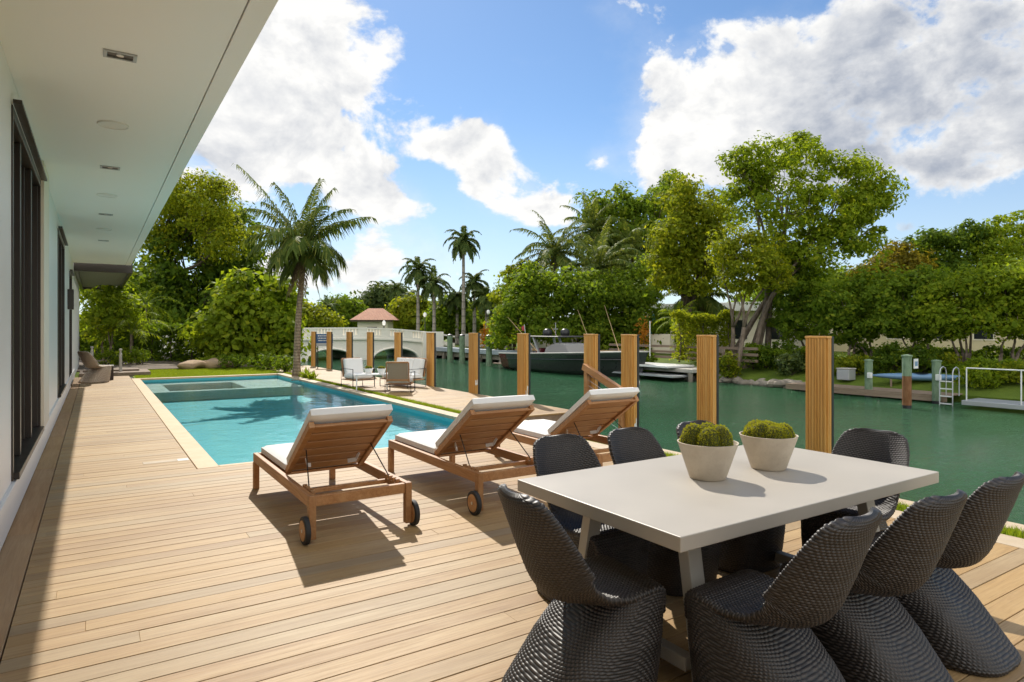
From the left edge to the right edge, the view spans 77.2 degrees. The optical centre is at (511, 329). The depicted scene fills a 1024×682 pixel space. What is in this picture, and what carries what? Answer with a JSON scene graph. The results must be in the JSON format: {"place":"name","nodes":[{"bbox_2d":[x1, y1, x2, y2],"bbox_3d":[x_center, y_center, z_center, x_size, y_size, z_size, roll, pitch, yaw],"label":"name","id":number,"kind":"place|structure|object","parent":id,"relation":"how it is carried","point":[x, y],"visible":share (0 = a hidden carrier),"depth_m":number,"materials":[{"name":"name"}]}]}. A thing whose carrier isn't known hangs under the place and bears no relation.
{"place":"outdoors","nodes":[
{"label":"outdoors","id":0,"kind":"place"},
{"bbox_2d":[75,351,281,377],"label":"lawn","id":1,"kind":"structure","parent":0,"point":[76,374],"depth_m":23.03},
{"bbox_2d":[0,377,132,662],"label":"deck subfloor","id":2,"kind":"object","parent":1,"relation":"on","point":[29,561],"visible":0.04,"depth_m":4.14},
{"bbox_2d":[0,377,80,661],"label":"deck border","id":3,"kind":"object","parent":2,"relation":"on","point":[16,549],"visible":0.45,"depth_m":5.08,"materials":[{"name":"wood"}]},
{"bbox_2d":[0,376,1023,681],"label":"deck","id":4,"kind":"structure","parent":2,"relation":"on","point":[184,570],"depth_m":4.01,"materials":[{"name":"wood"}]},
{"bbox_2d":[77,351,111,382],"bbox_3d":[-12.270,1.083,18.832,0.660,0.926,0.770,0,0,25],"label":"woven armchair","id":5,"kind":"object","parent":4,"relation":"on","point":[96,373],"visible":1,"depth_m":18.64,"materials":[{"name":"beige wicker"}]},
{"bbox_2d":[132,373,458,468],"bbox_3d":[-5.802,1.648,14.955,4.649,0.204,15.634,0,0,-33],"label":"pool coping","id":6,"kind":"object","parent":4,"relation":"on","point":[197,454],"depth_m":12.40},
{"bbox_2d":[142,375,453,464],"bbox_3d":[-5.779,1.795,14.892,4.160,0.390,15.321,0,0,-33],"label":"pool basin","id":7,"kind":"object","parent":4,"relation":"in","point":[234,442],"visible":0.16,"depth_m":13.44,"materials":[{"name":"paint"}]},
{"bbox_2d":[149,379,302,401],"bbox_3d":[-9.023,1.855,19.889,4.140,0.270,3.390,0,0,-33],"label":"pool ledge","id":8,"kind":"object","parent":7,"relation":"on","point":[235,396],"visible":0.3,"depth_m":18.71,"materials":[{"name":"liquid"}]},
{"bbox_2d":[143,377,431,440],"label":"pool water","id":9,"kind":"structure","parent":7,"relation":"in","point":[198,387],"depth_m":17.23,"materials":[{"name":"teal liquid"}]},
{"bbox_2d":[253,404,419,544],"bbox_3d":[-1.641,1.077,5.633,0.896,0.946,2.047,0,0,-33],"label":"sun lounger","id":10,"kind":"object","parent":4,"relation":"on","point":[331,439],"visible":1,"depth_m":5.15,"materials":[{"name":"brown wood"}]},
{"bbox_2d":[388,395,535,514],"bbox_3d":[-0.465,1.077,6.373,0.896,0.946,2.047,0,0,-33],"label":"sun lounger","id":11,"kind":"object","parent":4,"relation":"on","point":[489,425],"visible":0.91,"depth_m":5.97,"materials":[{"name":"brown wood"}]},
{"bbox_2d":[494,387,639,466],"bbox_3d":[0.665,1.077,7.166,0.896,0.946,2.047,0,0,-32],"label":"sun lounger","id":12,"kind":"object","parent":4,"relation":"on","point":[591,415],"visible":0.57,"depth_m":6.80,"materials":[{"name":"brown wood"}]},
{"bbox_2d":[497,483,666,681],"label":"wicker chair","id":13,"kind":"object","parent":4,"relation":"on","point":[600,619],"visible":1,"depth_m":2.63,"materials":[{"name":"wicker"}]},
{"bbox_2d":[533,434,649,601],"bbox_3d":[0.435,1.102,3.741,0.501,0.889,0.693,0,0,-31],"label":"wicker chair","id":14,"kind":"object","parent":4,"relation":"on","point":[556,454],"visible":0.42,"depth_m":3.74,"materials":[{"name":"wicker"}]},
{"bbox_2d":[607,427,720,595],"bbox_3d":[0.937,1.102,4.044,0.501,0.889,0.693,0,0,-36],"label":"wicker chair","id":15,"kind":"object","parent":4,"relation":"on","point":[629,444],"visible":0.23,"depth_m":3.83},
{"bbox_2d":[518,445,938,681],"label":"dining table","id":16,"kind":"object","parent":4,"relation":"on","point":[669,502],"visible":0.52,"depth_m":3.15,"materials":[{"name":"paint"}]},
{"bbox_2d":[677,421,738,481],"bbox_3d":[1.055,0.647,3.462,0.320,0.306,0.320,0,0,-33],"label":"moss bowl","id":17,"kind":"object","parent":16,"relation":"on","point":[708,450],"visible":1,"depth_m":3.36,"materials":[{"name":"ceramic"}]},
{"bbox_2d":[739,419,798,471],"bbox_3d":[1.478,0.659,3.701,0.320,0.282,0.320,0,0,-33],"label":"moss bowl","id":18,"kind":"object","parent":16,"relation":"on","point":[769,445],"visible":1,"depth_m":3.60,"materials":[{"name":"ceramic"}]},
{"bbox_2d":[676,420,785,572],"bbox_3d":[1.462,1.102,4.360,0.501,0.889,0.693,0,0,-33],"label":"wicker chair","id":19,"kind":"object","parent":4,"relation":"on","point":[755,551],"visible":0.15,"depth_m":4.05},
{"bbox_2d":[684,507,881,681],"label":"wicker chair","id":20,"kind":"object","parent":4,"relation":"on","point":[748,625],"visible":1,"depth_m":2.45,"materials":[{"name":"wicker"}]},
{"bbox_2d":[801,428,909,545],"bbox_3d":[2.165,1.102,4.033,0.693,0.889,0.501,0,0,-39],"label":"wicker chair","id":21,"kind":"object","parent":4,"relation":"on","point":[888,446],"visible":0.3,"depth_m":4.10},
{"bbox_2d":[779,489,967,681],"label":"wicker chair","id":22,"kind":"object","parent":4,"relation":"on","point":[870,630],"visible":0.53,"depth_m":2.66,"materials":[{"name":"wicker"}]},
{"bbox_2d":[870,471,1023,676],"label":"wicker chair","id":23,"kind":"object","parent":4,"relation":"on","point":[952,617],"visible":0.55,"depth_m":2.95,"materials":[{"name":"wicker"}]},
{"bbox_2d":[0,0,277,550],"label":"house","id":24,"kind":"structure","parent":1,"relation":"on","point":[108,109],"depth_m":6.08,"materials":[{"name":"white paint"}]},
{"bbox_2d":[11,99,46,481],"bbox_3d":[-5.025,-0.318,6.598,0.235,3.135,3.300,0,0,-33],"label":"window","id":25,"kind":"structure","parent":24,"relation":"in","point":[27,430],"depth_m":6.95,"materials":[{"name":"glass"}]},
{"bbox_2d":[58,226,67,396],"bbox_3d":[-9.130,-0.318,12.923,0.235,3.135,2.980,0,0,-33],"label":"window","id":26,"kind":"structure","parent":24,"relation":"in","point":[61,246],"depth_m":13.39,"materials":[{"name":"brown metal"}]},
{"bbox_2d":[79,265,209,345],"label":"shade tree","id":27,"kind":"object","parent":1,"relation":"on","point":[146,269],"visible":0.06,"depth_m":44.97,"materials":[{"name":"green plant"}]},
{"bbox_2d":[77,353,300,380],"bbox_3d":[-18.943,1.559,27.166,13.800,0.042,25.800,0,0,-33],"label":"planting bed","id":28,"kind":"object","parent":1,"relation":"on","point":[159,364],"visible":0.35,"depth_m":27.41,"materials":[{"name":"plant"}]},
{"bbox_2d":[79,284,152,363],"bbox_3d":[-18.299,-0.323,28.992,3.664,4.259,2.388,0,0,4],"label":"shade tree","id":29,"kind":"object","parent":28,"relation":"on","point":[123,297],"visible":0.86,"depth_m":28.71,"materials":[{"name":"green plant"}]},
{"bbox_2d":[79,298,174,363],"bbox_3d":[-17.199,0.179,28.969,3.717,3.142,3.400,0,0,7],"label":"garden palm","id":30,"kind":"object","parent":28,"relation":"on","point":[141,331],"visible":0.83,"depth_m":28.87,"materials":[{"name":"green plant"}]},
{"bbox_2d":[79,320,207,361],"bbox_3d":[-18.916,0.566,32.124,10.193,2.201,1.657,0,0,17],"label":"hedge","id":31,"kind":"object","parent":28,"relation":"on","point":[158,350],"visible":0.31,"depth_m":31.61,"materials":[{"name":"green plant"}]},
{"bbox_2d":[136,167,256,349],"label":"shade tree","id":32,"kind":"object","parent":1,"relation":"on","point":[205,195],"visible":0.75,"depth_m":43.11,"materials":[{"name":"green plant"}]},
{"bbox_2d":[125,191,280,324],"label":"shade tree","id":33,"kind":"object","parent":1,"relation":"on","point":[194,284],"visible":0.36,"depth_m":45.32,"materials":[{"name":"green plant"}]},
{"bbox_2d":[173,265,310,365],"bbox_3d":[-12.155,-0.366,29.835,6.476,5.373,3.975,0,0,10],"label":"sea grape","id":34,"kind":"object","parent":1,"relation":"on","point":[245,318],"visible":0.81,"depth_m":28.88,"materials":[{"name":"green plant"}]},
{"bbox_2d":[79,0,1023,317],"label":"sky","id":35,"kind":"structure","parent":0,"point":[426,119],"materials":[{"name":"blue"}]},
{"bbox_2d":[284,372,1023,538],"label":"grass","id":36,"kind":"structure","parent":0,"point":[1017,532],"depth_m":12.56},
{"bbox_2d":[290,351,1023,524],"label":"canal water","id":37,"kind":"structure","parent":0,"point":[969,450],"depth_m":18.28,"materials":[{"name":"liquid"}]},
{"bbox_2d":[300,327,454,361],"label":"bridge","id":38,"kind":"structure","parent":37,"relation":"in","point":[414,343],"depth_m":52.56,"materials":[{"name":"paint"}]},
{"bbox_2d":[426,332,435,386],"bbox_3d":[-2.235,2.117,17.721,0.153,4.066,0.303,0,0,-33],"label":"dock post","id":39,"kind":"object","parent":37,"relation":"in","point":[431,358],"visible":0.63,"depth_m":17.61,"materials":[{"name":"brown wood"}]},
{"bbox_2d":[468,333,479,393],"bbox_3d":[-0.928,2.117,15.708,0.153,4.066,0.304,0,0,-33],"label":"dock post","id":40,"kind":"object","parent":37,"relation":"in","point":[474,363],"visible":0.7,"depth_m":15.60,"materials":[{"name":"brown wood"}]},
{"bbox_2d":[517,333,530,394],"bbox_3d":[0.253,2.117,13.888,0.153,4.066,0.304,0,0,-33],"label":"dock post","id":41,"kind":"object","parent":37,"relation":"in","point":[523,363],"visible":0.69,"depth_m":13.79,"materials":[{"name":"brown wood"}]},
{"bbox_2d":[493,305,648,377],"bbox_3d":[3.368,0.773,36.493,3.580,4.253,11.846,0,0,-34],"label":"motor boat","id":42,"kind":"object","parent":37,"relation":"on","point":[560,357],"visible":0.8,"depth_m":35.43,"materials":[{"name":"black plastic"}]},
{"bbox_2d":[583,334,599,434],"bbox_3d":[1.489,2.117,11.984,0.153,4.066,0.303,0,0,-33],"label":"dock post","id":43,"kind":"object","parent":37,"relation":"in","point":[591,350],"visible":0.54,"depth_m":11.88,"materials":[{"name":"brown wood"}]},
{"bbox_2d":[621,334,638,427],"bbox_3d":[2.045,2.117,11.128,0.153,4.066,0.304,0,0,-33],"label":"dock post","id":44,"kind":"object","parent":37,"relation":"in","point":[629,360],"visible":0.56,"depth_m":11.03,"materials":[{"name":"brown wood"}]},
{"bbox_2d":[609,321,757,381],"bbox_3d":[7.220,1.500,32.464,2.860,3.900,10.000,0,0,-33],"label":"boat lift dock","id":45,"kind":"object","parent":37,"relation":"in","point":[690,370],"visible":0.4,"depth_m":31.23,"materials":[{"name":"concrete"}]},
{"bbox_2d":[696,335,718,425],"bbox_3d":[2.959,2.117,9.719,0.153,4.066,0.303,0,0,-33],"label":"dock post","id":46,"kind":"object","parent":37,"relation":"in","point":[707,377],"visible":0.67,"depth_m":9.63,"materials":[{"name":"brown wood"}]},
{"bbox_2d":[805,336,833,453],"bbox_3d":[3.934,2.117,8.218,0.153,4.066,0.303,0,0,-33],"label":"dock post","id":47,"kind":"object","parent":37,"relation":"in","point":[819,393],"visible":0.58,"depth_m":8.13,"materials":[{"name":"brown wood"}]},
{"bbox_2d":[786,382,962,402],"bbox_3d":[13.196,2.919,23.825,1.320,1.501,5.840,0,0,-33],"label":"wooden dock","id":48,"kind":"object","parent":37,"relation":"in","point":[876,392],"visible":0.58,"depth_m":23.11,"materials":[{"name":"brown wood"}]},
{"bbox_2d":[901,354,917,408],"bbox_3d":[12.349,2.360,19.912,0.306,3.180,0.481,0,0,-68],"label":"mooring pile","id":49,"kind":"object","parent":37,"relation":"in","point":[906,381],"visible":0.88,"depth_m":19.84,"materials":[{"name":"brown wood"}]},
{"bbox_2d":[436,346,1023,401],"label":"bank","id":50,"kind":"structure","parent":0,"point":[1007,391],"depth_m":24.61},
{"bbox_2d":[436,347,535,362],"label":"canal seawall","id":51,"kind":"object","parent":50,"relation":"on","point":[441,351],"visible":0.15,"depth_m":49.87,"materials":[{"name":"concrete"}]},
{"bbox_2d":[483,258,535,350],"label":"sea grape","id":52,"kind":"object","parent":50,"relation":"on","point":[493,297],"visible":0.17,"depth_m":48.92,"materials":[{"name":"green plant"}]},
{"bbox_2d":[510,210,591,322],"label":"coconut palm","id":53,"kind":"object","parent":50,"relation":"on","point":[547,255],"visible":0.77,"depth_m":49.28,"materials":[{"name":"green plant"}]},
{"bbox_2d":[483,252,676,352],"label":"sea grape","id":54,"kind":"object","parent":50,"relation":"on","point":[633,297],"visible":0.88,"depth_m":42.73,"materials":[{"name":"green plant"}]},
{"bbox_2d":[553,191,632,261],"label":"coconut palm","id":55,"kind":"object","parent":50,"relation":"on","point":[590,225],"visible":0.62,"depth_m":55.19,"materials":[{"name":"green plant"}]},
{"bbox_2d":[545,215,647,308],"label":"coconut palm","id":56,"kind":"object","parent":50,"relation":"on","point":[599,263],"visible":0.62,"depth_m":47.32,"materials":[{"name":"green plant"}]},
{"bbox_2d":[596,217,653,279],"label":"coconut palm","id":57,"kind":"object","parent":50,"relation":"on","point":[630,243],"visible":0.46,"depth_m":53.24,"materials":[{"name":"green plant"}]},
{"bbox_2d":[568,169,695,282],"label":"shade tree","id":58,"kind":"object","parent":50,"relation":"on","point":[630,208],"visible":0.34,"depth_m":56.87,"materials":[{"name":"green plant"}]},
{"bbox_2d":[640,170,741,356],"bbox_3d":[10.800,-3.779,38.095,6.993,11.228,4.537,0,0,-9],"label":"shade tree","id":59,"kind":"object","parent":50,"relation":"on","point":[680,246],"visible":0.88,"depth_m":37.14,"materials":[{"name":"green plant"}]},
{"bbox_2d":[662,276,740,327],"bbox_3d":[12.034,-1.131,41.027,4.743,5.918,5.368,0,0,2],"label":"coconut palm","id":60,"kind":"object","parent":50,"relation":"on","point":[710,304],"visible":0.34,"depth_m":39.96,"materials":[{"name":"green plant"}]},
{"bbox_2d":[669,308,735,361],"bbox_3d":[9.474,0.284,31.828,3.062,2.745,1.768,0,0,32],"label":"hedge","id":61,"kind":"object","parent":50,"relation":"on","point":[701,319],"visible":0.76,"depth_m":31.79,"materials":[{"name":"green plant"}]},
{"bbox_2d":[719,350,744,378],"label":"bank shrub","id":62,"kind":"object","parent":50,"relation":"on","point":[730,370],"visible":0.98,"depth_m":29.19,"materials":[{"name":"green plant"}]},
{"bbox_2d":[664,373,801,387],"bbox_3d":[10.697,2.200,29.880,2.820,1.061,8.521,0,0,-33],"label":"rock revetment","id":63,"kind":"object","parent":50,"relation":"on","point":[776,383],"visible":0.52,"depth_m":28.20,"materials":[{"name":"stone"}]},
{"bbox_2d":[643,301,832,348],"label":"villa","id":64,"kind":"object","parent":50,"relation":"on","point":[750,336],"visible":0.11,"depth_m":50.54,"materials":[{"name":"white paint"}]},
{"bbox_2d":[700,221,797,372],"bbox_3d":[11.223,-1.498,29.764,3.800,7.067,3.705,0,0,-33],"label":"shade tree","id":65,"kind":"object","parent":50,"relation":"on","point":[772,271],"visible":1,"depth_m":29.49,"materials":[{"name":"green plant"}]},
{"bbox_2d":[743,342,805,371],"bbox_3d":[12.305,1.244,29.020,1.327,1.377,3.535,0,0,-43],"label":"hedge","id":66,"kind":"object","parent":50,"relation":"on","point":[778,352],"visible":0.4,"depth_m":29.16,"materials":[{"name":"green plant"}]},
{"bbox_2d":[772,349,805,375],"bbox_3d":[12.219,1.399,27.966,1.602,1.285,1.536,0,0,-2],"label":"bank shrub","id":67,"kind":"object","parent":50,"relation":"on","point":[797,360],"visible":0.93,"depth_m":27.77,"materials":[{"name":"green plant"}]},
{"bbox_2d":[756,260,839,347],"bbox_3d":[14.133,-0.792,30.969,4.601,5.465,3.593,0,0,4],"label":"buttonwood","id":68,"kind":"object","parent":50,"relation":"on","point":[786,320],"visible":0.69,"depth_m":30.36,"materials":[{"name":"green plant"}]},
{"bbox_2d":[714,127,909,368],"bbox_3d":[14.379,-3.919,31.031,9.466,11.947,4.712,0,0,-1],"label":"shade tree","id":69,"kind":"object","parent":50,"relation":"on","point":[864,201],"visible":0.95,"depth_m":30.46,"materials":[{"name":"green plant"}]},
{"bbox_2d":[804,263,899,355],"bbox_3d":[15.430,-0.524,28.568,4.442,4.927,3.579,0,0,-33],"label":"buttonwood","id":70,"kind":"object","parent":50,"relation":"on","point":[845,320],"visible":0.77,"depth_m":28.02,"materials":[{"name":"green plant"}]},
{"bbox_2d":[867,340,910,371],"bbox_3d":[15.140,1.070,25.654,1.778,1.300,1.703,0,0,-33],"label":"bank shrub","id":71,"kind":"object","parent":50,"relation":"on","point":[890,349],"visible":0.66,"depth_m":25.35,"materials":[{"name":"green plant"}]},
{"bbox_2d":[845,237,938,283],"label":"background tree","id":72,"kind":"object","parent":50,"relation":"on","point":[901,255],"visible":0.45,"depth_m":40.83,"materials":[{"name":"green plant"}]},
{"bbox_2d":[860,262,957,359],"bbox_3d":[16.782,-0.431,26.871,4.157,4.763,3.335,0,0,3],"label":"buttonwood","id":73,"kind":"object","parent":50,"relation":"on","point":[904,285],"visible":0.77,"depth_m":26.43,"materials":[{"name":"green plant"}]},
{"bbox_2d":[873,372,957,386],"bbox_3d":[15.059,1.893,23.600,3.401,0.615,0.600,0,0,29],"label":"kayak","id":74,"kind":"object","parent":50,"relation":"on","point":[920,376],"visible":0.66,"depth_m":23.52,"materials":[{"name":"blue plastic"}]},
{"bbox_2d":[895,341,949,371],"bbox_3d":[15.946,1.083,24.853,1.740,1.280,1.672,0,0,-33],"label":"bank shrub","id":75,"kind":"object","parent":50,"relation":"on","point":[918,353],"visible":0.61,"depth_m":24.55,"materials":[{"name":"green plant"}]},
{"bbox_2d":[834,351,1019,373],"bbox_3d":[16.197,1.421,24.769,7.825,1.182,1.366,0,0,38],"label":"hedge","id":76,"kind":"object","parent":50,"relation":"on","point":[973,360],"visible":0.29,"depth_m":24.08,"materials":[{"name":"green plant"}]},
{"bbox_2d":[834,324,1023,352],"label":"villa","id":77,"kind":"object","parent":50,"relation":"on","point":[978,342],"visible":0.11,"depth_m":39.03,"materials":[{"name":"white paint"}]},
{"bbox_2d":[847,342,1023,366],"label":"hedge","id":78,"kind":"object","parent":50,"relation":"on","point":[987,350],"visible":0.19,"depth_m":26.12,"materials":[{"name":"green plant"}]},
{"bbox_2d":[902,218,1006,279],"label":"background tree","id":79,"kind":"object","parent":50,"relation":"on","point":[956,241],"visible":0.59,"depth_m":40.95,"materials":[{"name":"green plant"}]},
{"bbox_2d":[898,264,1021,361],"bbox_3d":[17.933,-0.363,25.410,4.450,4.594,3.026,0,0,-10],"label":"buttonwood","id":80,"kind":"object","parent":50,"relation":"on","point":[949,318],"visible":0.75,"depth_m":24.91,"materials":[{"name":"green plant"}]},
{"bbox_2d":[953,362,1008,387],"bbox_3d":[16.063,1.574,21.980,1.607,0.948,1.530,0,0,-33],"label":"bank shrub","id":81,"kind":"object","parent":50,"relation":"on","point":[974,376],"visible":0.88,"depth_m":21.67,"materials":[{"name":"green plant"}]},
{"bbox_2d":[961,255,1023,363],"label":"buttonwood","id":82,"kind":"object","parent":50,"relation":"on","point":[1012,324],"visible":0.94,"depth_m":24.06,"materials":[{"name":"green plant"}]},
{"bbox_2d":[964,210,1023,270],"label":"background tree","id":83,"kind":"object","parent":50,"relation":"on","point":[1009,246],"visible":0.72,"depth_m":40.25,"materials":[{"name":"green plant"}]},
{"bbox_2d":[987,359,1023,383],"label":"bank shrub","id":84,"kind":"object","parent":50,"relation":"on","point":[1014,376],"visible":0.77,"depth_m":21.45,"materials":[{"name":"green plant"}]},
{"bbox_3d":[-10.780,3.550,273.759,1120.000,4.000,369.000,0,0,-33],"label":"far shore","id":85,"kind":"structure","parent":0,"visible":0},
{"bbox_2d":[302,300,348,327],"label":"tree","id":86,"kind":"object","parent":85,"relation":"on","point":[317,317],"visible":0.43,"depth_m":83.77,"materials":[{"name":"green plant"}]},
{"bbox_2d":[316,291,369,326],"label":"tree","id":87,"kind":"object","parent":85,"relation":"on","point":[349,309],"visible":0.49,"depth_m":93.32,"materials":[{"name":"green plant"}]},
{"bbox_2d":[350,308,398,329],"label":"villa","id":88,"kind":"object","parent":85,"relation":"on","point":[373,317],"visible":0.47,"depth_m":72.00,"materials":[{"name":"ceramic"}]},
{"bbox_2d":[352,281,414,309],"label":"tree","id":89,"kind":"object","parent":85,"relation":"on","point":[372,298],"visible":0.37,"depth_m":97.77,"materials":[{"name":"green plant"}]},
{"bbox_2d":[384,291,432,330],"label":"tree","id":90,"kind":"object","parent":85,"relation":"on","point":[403,310],"visible":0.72,"depth_m":76.45,"materials":[{"name":"green plant"}]},
{"bbox_2d":[398,256,435,330],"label":"royal palm","id":91,"kind":"object","parent":85,"relation":"on","point":[416,273],"visible":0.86,"depth_m":63.69,"materials":[{"name":"green plant"}]},
{"bbox_2d":[414,265,450,331],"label":"royal palm","id":92,"kind":"object","parent":85,"relation":"on","point":[433,289],"visible":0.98,"depth_m":62.47,"materials":[{"name":"green plant"}]},
{"bbox_2d":[420,291,484,342],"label":"tree","id":93,"kind":"object","parent":85,"relation":"on","point":[446,323],"visible":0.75,"depth_m":66.53,"materials":[{"name":"green plant"}]},
{"bbox_2d":[443,283,472,344],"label":"royal palm","id":94,"kind":"object","parent":85,"relation":"on","point":[456,299],"visible":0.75,"depth_m":65.53,"materials":[{"name":"green plant"}]},
{"bbox_2d":[443,225,481,334],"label":"royal palm","id":95,"kind":"object","parent":85,"relation":"on","point":[462,244],"visible":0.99,"depth_m":61.80,"materials":[{"name":"green plant"}]},
{"bbox_2d":[458,269,489,332],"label":"royal palm","id":96,"kind":"object","parent":85,"relation":"on","point":[473,283],"visible":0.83,"depth_m":63.69,"materials":[{"name":"green plant"}]},
{"bbox_2d":[469,286,499,328],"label":"royal palm","id":97,"kind":"object","parent":85,"relation":"on","point":[483,302],"visible":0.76,"depth_m":61.42,"materials":[{"name":"green plant"}]},
{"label":"near seawall","id":98,"kind":"structure","parent":0,"visible":0},
{"bbox_2d":[525,414,563,420],"bbox_3d":[-4.575,1.716,19.392,1.940,0.268,18.485,0,0,-33],"label":"dock frame","id":99,"kind":"object","parent":98,"relation":"on","point":[553,417],"depth_m":11.78,"materials":[{"name":"brown wood"}]},
{"bbox_2d":[265,365,568,416],"bbox_3d":[-4.573,1.563,19.385,1.965,0.029,18.494,0,0,-33],"label":"dock","id":100,"kind":"object","parent":99,"relation":"on","point":[454,399],"visible":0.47,"depth_m":15.78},
{"bbox_2d":[341,357,374,386],"bbox_3d":[-4.214,1.172,17.463,0.671,0.779,0.742,0,0,-43],"label":"lounge chair","id":101,"kind":"object","parent":100,"relation":"on","point":[350,367],"visible":0.88,"depth_m":17.44,"materials":[{"name":"fabric"}]},
{"bbox_2d":[385,361,414,392],"bbox_3d":[-2.798,1.172,16.024,0.653,0.779,0.742,0,0,0],"label":"lounge chair","id":102,"kind":"object","parent":100,"relation":"on","point":[399,372],"visible":1,"depth_m":15.73,"materials":[{"name":"fabric"}]},
{"bbox_2d":[380,357,427,387],"bbox_3d":[-2.959,1.172,17.584,1.208,0.779,0.742,0,0,42],"label":"outdoor sofa","id":103,"kind":"object","parent":100,"relation":"on","point":[418,366],"visible":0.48,"depth_m":17.43,"materials":[{"name":"fabric"}]},
{"bbox_2d":[587,440,1023,548],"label":"deck edging","id":104,"kind":"object","parent":98,"relation":"on","point":[1013,541],"depth_m":4.75,"materials":[{"name":"stone"}]},
{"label":"lawn strip","id":105,"kind":"structure","parent":0,"visible":0},
{"bbox_2d":[231,164,376,375],"bbox_3d":[-6.909,-1.903,21.377,4.121,7.358,3.680,0,0,-33],"label":"coconut palm","id":106,"kind":"object","parent":105,"relation":"on","point":[294,257],"visible":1,"depth_m":21.01,"materials":[{"name":"green plant"}]},
{"bbox_3d":[15.389,2.430,16.700,1.000,0.440,2.460,0,0,-33],"label":"floating dock","id":107,"kind":"object","parent":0,"visible":0},
{"bbox_2d":[962,367,1023,409],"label":"gangway","id":108,"kind":"object","parent":107,"relation":"on","point":[1005,404],"visible":1,"depth_m":19.26,"materials":[{"name":"grey metal"}]},
{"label":"dock steps","id":109,"kind":"structure","parent":0,"visible":0},
{"bbox_2d":[582,364,624,428],"bbox_3d":[1.628,1.493,11.524,0.100,1.714,1.078,0,0,-33],"label":"handrail","id":110,"kind":"object","parent":109,"relation":"attached to","point":[597,375],"visible":0.32,"depth_m":11.57,"materials":[{"name":"brown wood"}]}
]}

